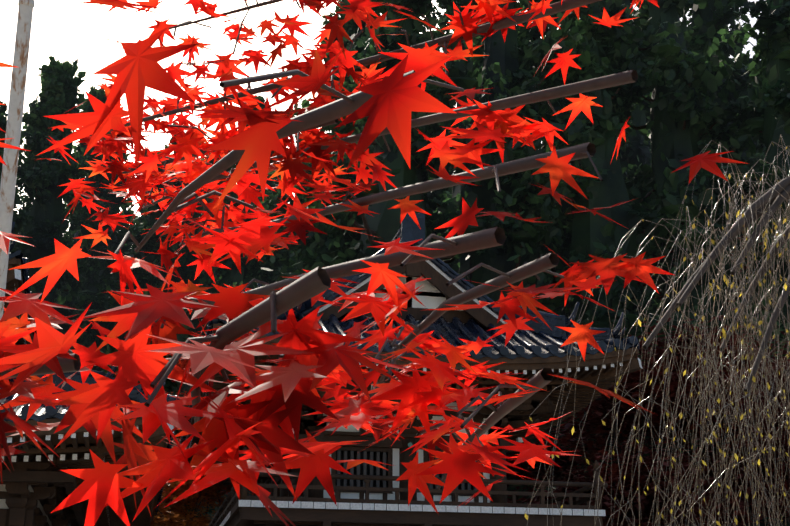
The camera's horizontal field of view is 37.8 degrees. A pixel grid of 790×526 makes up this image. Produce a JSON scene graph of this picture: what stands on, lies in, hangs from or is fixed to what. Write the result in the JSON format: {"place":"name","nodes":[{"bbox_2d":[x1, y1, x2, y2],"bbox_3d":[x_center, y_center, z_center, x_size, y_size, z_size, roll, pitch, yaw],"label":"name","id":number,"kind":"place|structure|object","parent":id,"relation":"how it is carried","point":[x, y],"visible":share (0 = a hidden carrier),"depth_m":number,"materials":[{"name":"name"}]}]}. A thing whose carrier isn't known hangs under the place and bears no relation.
{"place":"outdoors","nodes":[
{"label":"outdoors","id":0,"kind":"place"},
{"bbox_2d":[0,221,177,525],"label":"hall","id":1,"kind":"structure","parent":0,"point":[37,487],"depth_m":20.56,"materials":[{"name":"brown wood"}]},
{"bbox_2d":[0,0,748,525],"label":"maple branch","id":2,"kind":"object","parent":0,"point":[292,380],"visible":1,"depth_m":1.26,"materials":[{"name":"red plant"}]},
{"bbox_2d":[0,0,763,230],"label":"sky","id":3,"kind":"structure","parent":0,"point":[65,30],"materials":[{"name":"white"}]},
{"bbox_2d":[507,486,537,502],"bbox_3d":[1.868,10.275,35.423,7.351,6.672,10.364,13,-23,-34],"label":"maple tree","id":4,"kind":"object","parent":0,"point":[511,498],"visible":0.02,"depth_m":35.59,"materials":[{"name":"red plant"}]},
{"bbox_2d":[721,515,787,525],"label":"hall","id":5,"kind":"structure","parent":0,"point":[783,521],"depth_m":43.11,"materials":[{"name":"brown wood"}]},
{"label":"ground","id":6,"kind":"structure","parent":0,"visible":0},
{"bbox_2d":[0,0,34,319],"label":"flag pole","id":7,"kind":"object","parent":6,"relation":"on","point":[16,102],"visible":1,"depth_m":7.83,"materials":[{"name":"metal"}]},
{"bbox_2d":[100,284,222,521],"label":"cypress tree","id":8,"kind":"object","parent":6,"relation":"on","point":[168,386],"depth_m":49.55,"materials":[{"name":"green plant"}]},
{"bbox_2d":[164,390,187,490],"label":"maple tree","id":9,"kind":"object","parent":6,"relation":"on","point":[178,396],"depth_m":44.49,"materials":[{"name":"red plant"}]},
{"bbox_2d":[150,507,214,525],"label":"bush","id":10,"kind":"object","parent":6,"relation":"on","point":[198,521],"visible":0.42,"depth_m":34.39,"materials":[{"name":"orange plant"}]},
{"bbox_2d":[161,428,229,521],"bbox_3d":[-6.742,9.906,37.951,5.864,9.010,7.400,4,-19,-12],"label":"maple tree","id":11,"kind":"object","parent":6,"relation":"on","point":[199,497],"visible":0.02,"depth_m":38.18,"materials":[{"name":"red plant"}]},
{"bbox_2d":[154,475,252,525],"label":"bush","id":12,"kind":"object","parent":6,"relation":"on","point":[203,494],"visible":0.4,"depth_m":37.01,"materials":[{"name":"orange plant"}]},
{"bbox_2d":[167,354,251,495],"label":"maple tree","id":13,"kind":"object","parent":6,"relation":"on","point":[183,364],"depth_m":46.01,"materials":[{"name":"red plant"}]},
{"bbox_2d":[0,0,789,525],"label":"cedar forest trees","id":14,"kind":"object","parent":6,"relation":"on","point":[694,90],"visible":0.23,"depth_m":48.68,"materials":[{"name":"green plant"}]},
{"bbox_2d":[179,209,642,525],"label":"temple building","id":15,"kind":"structure","parent":6,"relation":"on","point":[366,494],"depth_m":25.08,"materials":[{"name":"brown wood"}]},
{"bbox_2d":[506,428,690,503],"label":"bush","id":16,"kind":"object","parent":6,"relation":"on","point":[557,474],"visible":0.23,"depth_m":42.76,"materials":[{"name":"plant"}]},
{"bbox_2d":[516,469,711,525],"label":"bush","id":17,"kind":"object","parent":6,"relation":"on","point":[556,489],"visible":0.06,"depth_m":34.70,"materials":[{"name":"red plant"}]},
{"bbox_2d":[509,457,786,525],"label":"bush","id":18,"kind":"object","parent":6,"relation":"on","point":[564,500],"visible":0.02,"depth_m":34.35,"materials":[{"name":"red plant"}]},
{"bbox_2d":[525,134,789,525],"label":"weeping cherry tree","id":19,"kind":"object","parent":6,"relation":"on","point":[772,199],"visible":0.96,"depth_m":7.49,"materials":[{"name":"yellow plant"}]},
{"bbox_2d":[527,300,789,486],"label":"maple tree","id":20,"kind":"object","parent":6,"relation":"on","point":[595,420],"visible":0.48,"depth_m":34.46,"materials":[{"name":"plant"}]},
{"bbox_2d":[545,395,789,525],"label":"bush","id":21,"kind":"object","parent":6,"relation":"on","point":[646,500],"visible":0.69,"depth_m":32.27,"materials":[{"name":"plant"}]},
{"bbox_2d":[585,341,789,524],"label":"maple tree","id":22,"kind":"object","parent":6,"relation":"on","point":[691,444],"depth_m":39.16,"materials":[{"name":"red plant"}]},
{"bbox_2d":[609,329,789,525],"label":"maple tree","id":23,"kind":"object","parent":6,"relation":"on","point":[686,362],"visible":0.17,"depth_m":34.10,"materials":[{"name":"red plant"}]},
{"bbox_2d":[637,220,770,311],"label":"maple tree","id":24,"kind":"object","parent":6,"relation":"on","point":[744,267],"visible":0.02,"depth_m":49.83,"materials":[{"name":"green plant"}]},
{"bbox_2d":[671,444,789,525],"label":"bush","id":25,"kind":"object","parent":6,"relation":"on","point":[749,491],"visible":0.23,"depth_m":33.88,"materials":[{"name":"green plant"}]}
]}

